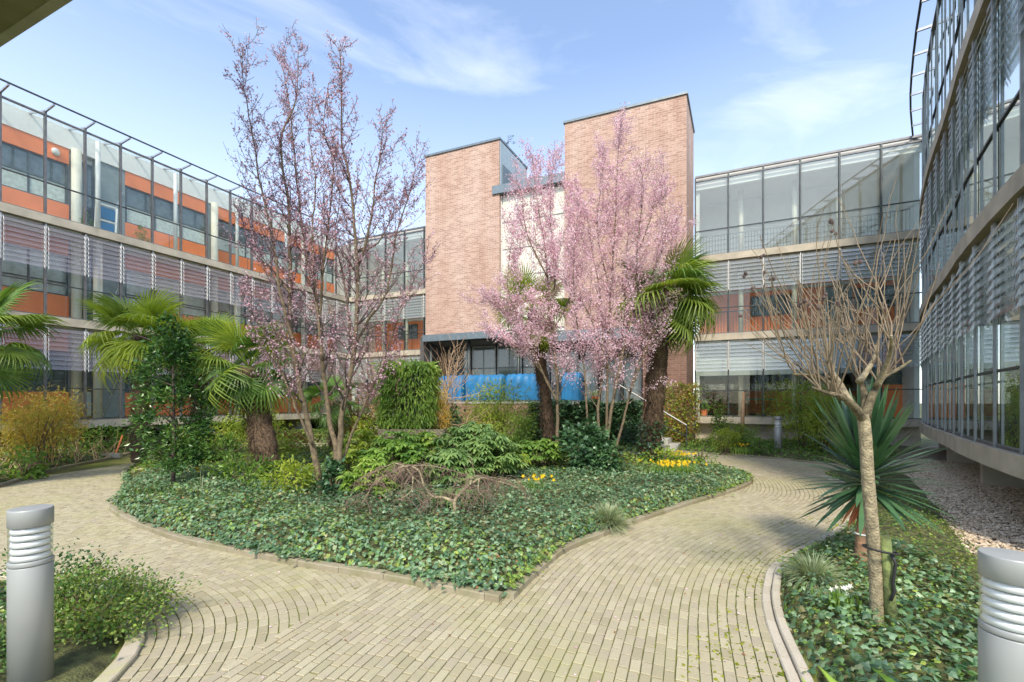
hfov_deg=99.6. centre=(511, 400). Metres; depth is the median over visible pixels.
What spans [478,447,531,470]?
rhododendron
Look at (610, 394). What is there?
glass door
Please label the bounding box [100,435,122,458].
broom
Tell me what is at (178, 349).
conical evergreen
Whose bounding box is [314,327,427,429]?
bare shrub
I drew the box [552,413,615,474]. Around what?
ivy bush
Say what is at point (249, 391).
fan palm
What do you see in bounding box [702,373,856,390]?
window
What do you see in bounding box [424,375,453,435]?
yellow bamboo
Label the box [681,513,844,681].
moss
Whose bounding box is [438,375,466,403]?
blue cover
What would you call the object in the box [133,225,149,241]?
potted shrub
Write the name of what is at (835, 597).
white flower clump
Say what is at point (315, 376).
window
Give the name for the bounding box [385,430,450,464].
rhododendron
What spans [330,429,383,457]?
rhododendron
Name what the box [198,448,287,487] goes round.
leafy shrub
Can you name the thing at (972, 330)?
curved office building
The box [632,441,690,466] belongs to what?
leafy shrub
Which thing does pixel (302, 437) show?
leafy shrub
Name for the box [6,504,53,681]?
bollard lamp
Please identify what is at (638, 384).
glass door
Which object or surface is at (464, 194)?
brick building
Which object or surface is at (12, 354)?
fan palm
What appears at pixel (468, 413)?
leafy shrub
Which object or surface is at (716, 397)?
chair
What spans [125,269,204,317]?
window
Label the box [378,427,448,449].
planter
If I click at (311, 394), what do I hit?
shrub
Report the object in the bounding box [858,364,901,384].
window
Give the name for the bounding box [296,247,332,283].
window
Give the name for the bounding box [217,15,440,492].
cherry tree
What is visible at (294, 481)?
lime shrub
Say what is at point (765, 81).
sky
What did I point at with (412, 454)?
rhododendron
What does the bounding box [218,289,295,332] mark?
window
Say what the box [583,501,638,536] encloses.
ornamental grass
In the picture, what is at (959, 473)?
gravel
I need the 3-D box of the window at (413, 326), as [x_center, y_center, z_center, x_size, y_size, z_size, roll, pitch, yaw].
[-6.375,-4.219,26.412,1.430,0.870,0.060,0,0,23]
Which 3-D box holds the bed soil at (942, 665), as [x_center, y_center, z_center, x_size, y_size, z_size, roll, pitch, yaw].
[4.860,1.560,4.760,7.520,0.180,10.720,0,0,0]
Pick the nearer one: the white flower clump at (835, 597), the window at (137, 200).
the white flower clump at (835, 597)
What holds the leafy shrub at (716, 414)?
on the bed soil at (781, 454)
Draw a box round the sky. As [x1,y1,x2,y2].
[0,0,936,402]
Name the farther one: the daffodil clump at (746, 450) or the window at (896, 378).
the window at (896, 378)
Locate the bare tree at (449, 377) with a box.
[370,332,497,426]
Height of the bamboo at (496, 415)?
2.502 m
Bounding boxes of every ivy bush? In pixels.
[314,455,349,496]
[440,403,467,446]
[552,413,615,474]
[584,439,627,473]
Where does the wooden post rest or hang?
on the bed soil at (781, 454)
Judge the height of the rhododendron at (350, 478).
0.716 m
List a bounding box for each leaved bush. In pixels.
[0,538,155,619]
[0,553,201,651]
[0,615,74,681]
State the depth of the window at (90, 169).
16.23 m
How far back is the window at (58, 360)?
15.34 m
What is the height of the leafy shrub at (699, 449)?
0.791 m
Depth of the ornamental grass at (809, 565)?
3.69 m
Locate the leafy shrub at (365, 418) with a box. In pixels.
[320,391,394,443]
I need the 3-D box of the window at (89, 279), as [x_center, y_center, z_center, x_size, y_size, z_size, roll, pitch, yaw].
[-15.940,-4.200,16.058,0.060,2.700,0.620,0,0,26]
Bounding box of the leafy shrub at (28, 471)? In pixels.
[0,443,60,479]
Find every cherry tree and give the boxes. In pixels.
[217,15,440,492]
[456,137,597,462]
[532,102,701,446]
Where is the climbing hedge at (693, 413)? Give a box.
[662,381,701,444]
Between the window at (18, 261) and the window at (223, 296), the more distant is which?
the window at (223, 296)
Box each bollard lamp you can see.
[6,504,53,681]
[774,416,781,450]
[977,547,1023,681]
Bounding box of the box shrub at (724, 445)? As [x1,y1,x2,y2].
[704,426,746,454]
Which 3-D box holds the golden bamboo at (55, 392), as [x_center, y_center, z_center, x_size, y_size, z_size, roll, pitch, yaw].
[-11.312,0.516,10.666,1.814,2.175,1.802,0,0,19]
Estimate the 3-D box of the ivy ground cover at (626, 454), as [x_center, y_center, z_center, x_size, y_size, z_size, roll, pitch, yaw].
[-2.197,1.457,11.473,14.309,0.468,5.529,0,0,0]
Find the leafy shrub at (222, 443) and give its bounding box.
[176,431,247,463]
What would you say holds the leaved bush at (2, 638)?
on the bed soil at (80, 662)
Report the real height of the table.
0.765 m
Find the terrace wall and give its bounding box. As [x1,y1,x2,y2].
[440,402,640,443]
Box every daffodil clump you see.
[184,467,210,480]
[518,474,554,493]
[638,459,709,478]
[652,450,702,465]
[730,443,756,454]
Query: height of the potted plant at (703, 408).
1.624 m
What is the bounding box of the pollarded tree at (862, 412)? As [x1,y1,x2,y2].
[738,178,1012,621]
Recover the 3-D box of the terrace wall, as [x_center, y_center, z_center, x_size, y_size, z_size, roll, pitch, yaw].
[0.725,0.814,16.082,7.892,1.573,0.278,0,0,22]
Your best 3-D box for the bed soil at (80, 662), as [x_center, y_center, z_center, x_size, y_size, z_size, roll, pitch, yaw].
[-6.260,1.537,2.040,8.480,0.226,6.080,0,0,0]
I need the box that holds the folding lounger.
[94,203,117,232]
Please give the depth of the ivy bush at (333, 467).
6.62 m
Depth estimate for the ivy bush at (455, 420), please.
13.29 m
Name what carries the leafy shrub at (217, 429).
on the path
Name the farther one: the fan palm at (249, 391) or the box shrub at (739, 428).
the box shrub at (739, 428)
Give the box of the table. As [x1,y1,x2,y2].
[745,399,777,415]
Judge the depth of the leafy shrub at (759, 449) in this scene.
12.56 m
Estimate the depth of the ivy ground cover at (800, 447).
13.23 m
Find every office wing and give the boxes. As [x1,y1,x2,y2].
[347,226,425,428]
[695,134,921,445]
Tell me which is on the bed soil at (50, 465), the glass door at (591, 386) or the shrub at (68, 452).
the shrub at (68, 452)
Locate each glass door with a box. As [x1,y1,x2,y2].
[578,359,597,400]
[601,358,619,401]
[624,358,642,413]
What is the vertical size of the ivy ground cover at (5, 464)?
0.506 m
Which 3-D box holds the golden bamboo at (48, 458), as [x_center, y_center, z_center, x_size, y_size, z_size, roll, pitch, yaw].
[-10.978,0.635,10.337,1.438,1.944,1.297,0,0,-36]
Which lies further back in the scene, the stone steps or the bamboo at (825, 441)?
the stone steps
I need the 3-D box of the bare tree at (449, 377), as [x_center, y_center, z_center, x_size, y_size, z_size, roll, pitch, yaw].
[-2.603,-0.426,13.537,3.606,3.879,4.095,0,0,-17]
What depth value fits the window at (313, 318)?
24.89 m
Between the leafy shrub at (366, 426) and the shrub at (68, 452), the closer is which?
the shrub at (68, 452)
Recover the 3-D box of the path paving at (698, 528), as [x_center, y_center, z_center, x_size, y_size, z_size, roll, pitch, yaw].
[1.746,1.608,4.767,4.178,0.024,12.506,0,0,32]
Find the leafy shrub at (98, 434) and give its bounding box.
[55,421,108,451]
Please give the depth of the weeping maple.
5.39 m
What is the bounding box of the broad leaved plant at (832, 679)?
[801,666,894,681]
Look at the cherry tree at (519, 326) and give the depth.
9.99 m
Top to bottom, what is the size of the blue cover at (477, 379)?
1.611 m
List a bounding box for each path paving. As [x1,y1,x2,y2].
[202,473,853,681]
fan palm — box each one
[0,278,68,403]
[73,286,206,462]
[149,310,257,438]
[178,316,307,474]
[484,261,577,454]
[613,234,725,461]
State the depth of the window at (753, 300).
19.04 m
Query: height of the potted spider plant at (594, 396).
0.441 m
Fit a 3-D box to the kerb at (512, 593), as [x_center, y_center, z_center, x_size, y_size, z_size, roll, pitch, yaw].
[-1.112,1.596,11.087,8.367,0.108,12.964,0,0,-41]
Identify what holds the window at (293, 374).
in the office building at (57, 182)
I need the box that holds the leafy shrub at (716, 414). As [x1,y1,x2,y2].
[705,394,733,441]
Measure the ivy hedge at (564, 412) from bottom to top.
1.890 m
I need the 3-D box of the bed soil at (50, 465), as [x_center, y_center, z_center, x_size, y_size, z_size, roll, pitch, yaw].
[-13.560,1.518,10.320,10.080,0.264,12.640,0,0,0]
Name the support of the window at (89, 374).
in the office building at (57, 182)
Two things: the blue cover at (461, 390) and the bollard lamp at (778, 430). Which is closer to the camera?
the bollard lamp at (778, 430)
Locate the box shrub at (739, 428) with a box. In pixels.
[722,421,761,447]
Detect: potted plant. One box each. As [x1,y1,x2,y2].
[693,381,711,415]
[726,383,755,414]
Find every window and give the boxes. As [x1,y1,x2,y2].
[2,141,67,204]
[2,242,67,295]
[2,349,67,391]
[82,162,93,224]
[82,251,92,319]
[82,347,92,416]
[125,186,204,245]
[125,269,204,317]
[125,363,188,393]
[218,219,295,271]
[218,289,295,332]
[225,365,295,394]
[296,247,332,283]
[296,308,332,336]
[296,370,332,395]
[398,324,417,339]
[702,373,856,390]
[750,293,791,316]
[854,285,894,309]
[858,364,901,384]
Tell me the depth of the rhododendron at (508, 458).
7.68 m
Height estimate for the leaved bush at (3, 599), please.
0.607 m
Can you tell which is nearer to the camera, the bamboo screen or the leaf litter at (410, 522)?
the leaf litter at (410, 522)
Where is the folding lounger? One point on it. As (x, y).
(109, 214)
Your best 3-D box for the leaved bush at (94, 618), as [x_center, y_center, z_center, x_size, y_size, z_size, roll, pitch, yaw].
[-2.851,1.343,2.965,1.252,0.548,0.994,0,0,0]
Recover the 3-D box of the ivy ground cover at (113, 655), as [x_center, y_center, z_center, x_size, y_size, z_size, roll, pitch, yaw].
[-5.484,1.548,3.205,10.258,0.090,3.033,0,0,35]
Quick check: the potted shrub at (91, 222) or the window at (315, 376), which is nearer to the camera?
the potted shrub at (91, 222)
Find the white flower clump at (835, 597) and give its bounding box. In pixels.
[811,584,861,613]
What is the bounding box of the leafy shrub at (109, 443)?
[83,423,129,449]
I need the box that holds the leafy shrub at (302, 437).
[275,426,327,452]
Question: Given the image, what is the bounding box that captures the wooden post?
[740,392,744,436]
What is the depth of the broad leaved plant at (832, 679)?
1.97 m
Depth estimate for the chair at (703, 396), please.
20.34 m
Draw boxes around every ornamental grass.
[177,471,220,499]
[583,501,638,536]
[773,549,855,596]
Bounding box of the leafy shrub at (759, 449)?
[734,434,779,454]
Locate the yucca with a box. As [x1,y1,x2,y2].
[788,370,967,562]
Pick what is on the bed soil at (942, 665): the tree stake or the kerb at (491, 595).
the tree stake
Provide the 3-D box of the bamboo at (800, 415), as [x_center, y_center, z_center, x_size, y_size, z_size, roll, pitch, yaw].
[9.599,0.198,14.190,3.461,2.815,2.066,0,0,-11]
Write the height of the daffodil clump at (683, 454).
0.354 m
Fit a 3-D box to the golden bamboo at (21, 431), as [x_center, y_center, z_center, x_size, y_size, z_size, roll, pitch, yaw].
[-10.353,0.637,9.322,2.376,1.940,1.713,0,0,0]
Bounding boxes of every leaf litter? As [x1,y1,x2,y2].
[126,466,742,587]
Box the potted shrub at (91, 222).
[80,212,93,226]
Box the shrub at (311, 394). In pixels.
[295,375,370,448]
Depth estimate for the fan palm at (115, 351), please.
10.17 m
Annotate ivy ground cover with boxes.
[0,437,165,481]
[1,572,144,657]
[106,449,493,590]
[112,461,749,596]
[125,443,746,474]
[277,428,638,451]
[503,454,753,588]
[676,436,898,463]
[776,471,856,672]
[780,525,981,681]
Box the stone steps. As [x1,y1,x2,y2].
[618,417,681,450]
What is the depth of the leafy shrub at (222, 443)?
10.35 m
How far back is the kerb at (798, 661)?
3.04 m
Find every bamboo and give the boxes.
[0,392,100,468]
[2,382,98,459]
[8,387,92,462]
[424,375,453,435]
[457,371,540,436]
[489,408,540,450]
[754,372,853,447]
[794,386,846,453]
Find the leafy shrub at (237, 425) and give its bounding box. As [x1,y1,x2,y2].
[212,407,291,445]
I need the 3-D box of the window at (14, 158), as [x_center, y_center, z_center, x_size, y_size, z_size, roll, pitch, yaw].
[-16.771,-7.825,14.372,0.060,1.470,2.920,0,0,26]
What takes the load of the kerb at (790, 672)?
on the path
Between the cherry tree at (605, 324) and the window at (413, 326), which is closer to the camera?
the cherry tree at (605, 324)
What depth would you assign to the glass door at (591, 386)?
18.03 m
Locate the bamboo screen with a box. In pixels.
[370,357,442,430]
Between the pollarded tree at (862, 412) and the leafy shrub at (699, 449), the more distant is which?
the leafy shrub at (699, 449)
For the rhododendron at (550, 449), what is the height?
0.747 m
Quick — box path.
[0,437,854,681]
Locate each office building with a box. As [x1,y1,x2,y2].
[0,78,355,448]
[909,0,1023,487]
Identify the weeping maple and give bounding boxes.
[340,456,539,519]
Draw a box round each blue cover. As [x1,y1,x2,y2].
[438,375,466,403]
[465,374,505,401]
[504,373,539,400]
[561,372,584,401]
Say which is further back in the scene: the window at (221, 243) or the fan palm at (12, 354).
the window at (221, 243)
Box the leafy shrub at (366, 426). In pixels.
[344,413,380,447]
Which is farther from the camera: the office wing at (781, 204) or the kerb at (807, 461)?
the office wing at (781, 204)
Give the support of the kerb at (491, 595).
on the path
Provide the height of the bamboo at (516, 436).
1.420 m
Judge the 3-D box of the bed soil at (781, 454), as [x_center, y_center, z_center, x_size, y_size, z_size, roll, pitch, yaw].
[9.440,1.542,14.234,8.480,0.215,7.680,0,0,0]
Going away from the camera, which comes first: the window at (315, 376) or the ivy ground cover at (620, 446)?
the ivy ground cover at (620, 446)
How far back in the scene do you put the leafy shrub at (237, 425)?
14.82 m
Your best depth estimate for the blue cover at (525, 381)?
16.26 m
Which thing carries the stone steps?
on the path
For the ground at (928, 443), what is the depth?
16.50 m
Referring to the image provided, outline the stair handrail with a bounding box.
[619,385,686,445]
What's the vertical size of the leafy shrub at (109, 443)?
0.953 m
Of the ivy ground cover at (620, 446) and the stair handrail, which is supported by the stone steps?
the stair handrail
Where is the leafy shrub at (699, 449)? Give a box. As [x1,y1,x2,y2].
[680,436,728,462]
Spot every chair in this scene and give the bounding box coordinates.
[700,394,713,414]
[714,394,726,413]
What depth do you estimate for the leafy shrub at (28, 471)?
8.78 m
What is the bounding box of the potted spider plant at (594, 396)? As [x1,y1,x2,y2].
[587,390,598,398]
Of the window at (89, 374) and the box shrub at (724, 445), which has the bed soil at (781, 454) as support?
the box shrub at (724, 445)
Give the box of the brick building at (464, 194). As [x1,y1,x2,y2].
[420,91,694,440]
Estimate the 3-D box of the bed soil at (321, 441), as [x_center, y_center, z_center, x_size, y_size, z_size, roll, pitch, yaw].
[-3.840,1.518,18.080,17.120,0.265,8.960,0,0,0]
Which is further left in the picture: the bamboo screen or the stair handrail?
the bamboo screen
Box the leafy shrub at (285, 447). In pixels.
[238,428,303,459]
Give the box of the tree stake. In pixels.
[862,534,899,626]
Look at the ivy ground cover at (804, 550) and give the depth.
4.49 m
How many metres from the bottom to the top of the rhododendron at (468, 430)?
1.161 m
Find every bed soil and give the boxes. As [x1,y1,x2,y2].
[0,440,157,482]
[0,582,118,681]
[281,430,633,451]
[678,440,895,464]
[783,470,982,681]
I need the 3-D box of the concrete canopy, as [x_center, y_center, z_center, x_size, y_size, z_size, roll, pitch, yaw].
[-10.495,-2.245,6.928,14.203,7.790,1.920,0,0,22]
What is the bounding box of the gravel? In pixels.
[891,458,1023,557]
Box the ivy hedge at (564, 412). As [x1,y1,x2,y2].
[526,398,643,447]
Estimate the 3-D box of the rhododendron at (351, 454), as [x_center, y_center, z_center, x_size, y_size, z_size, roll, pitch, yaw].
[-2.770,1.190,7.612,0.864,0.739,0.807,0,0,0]
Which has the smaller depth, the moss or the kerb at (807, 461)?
the moss
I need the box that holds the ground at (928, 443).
[2,403,937,456]
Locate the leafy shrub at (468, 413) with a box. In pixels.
[459,402,483,437]
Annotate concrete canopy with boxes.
[0,0,72,46]
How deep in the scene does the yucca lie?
4.08 m
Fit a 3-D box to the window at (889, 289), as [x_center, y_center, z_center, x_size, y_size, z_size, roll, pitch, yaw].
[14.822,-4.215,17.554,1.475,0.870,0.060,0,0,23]
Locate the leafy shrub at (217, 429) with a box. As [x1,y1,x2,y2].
[161,419,298,440]
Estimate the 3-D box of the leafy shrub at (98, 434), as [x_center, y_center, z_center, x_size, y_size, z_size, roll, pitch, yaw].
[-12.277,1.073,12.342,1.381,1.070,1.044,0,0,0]
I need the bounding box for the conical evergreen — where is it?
[122,311,225,486]
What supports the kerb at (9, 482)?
on the path
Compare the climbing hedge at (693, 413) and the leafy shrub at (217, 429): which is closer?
the climbing hedge at (693, 413)
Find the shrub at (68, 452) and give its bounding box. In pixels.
[0,433,130,473]
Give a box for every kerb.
[0,445,165,486]
[0,570,144,681]
[109,459,503,602]
[504,470,752,599]
[677,450,847,466]
[762,475,849,681]
[771,474,854,681]
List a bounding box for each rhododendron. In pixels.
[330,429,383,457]
[335,457,400,497]
[342,448,363,472]
[352,431,435,489]
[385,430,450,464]
[411,448,490,485]
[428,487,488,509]
[430,421,509,465]
[452,431,528,480]
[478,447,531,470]
[513,438,568,467]
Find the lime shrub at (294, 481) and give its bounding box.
[246,454,326,495]
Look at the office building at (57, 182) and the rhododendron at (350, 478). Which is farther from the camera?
the office building at (57, 182)
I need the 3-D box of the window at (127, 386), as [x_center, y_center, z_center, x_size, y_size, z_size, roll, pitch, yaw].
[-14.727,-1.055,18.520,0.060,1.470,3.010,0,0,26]

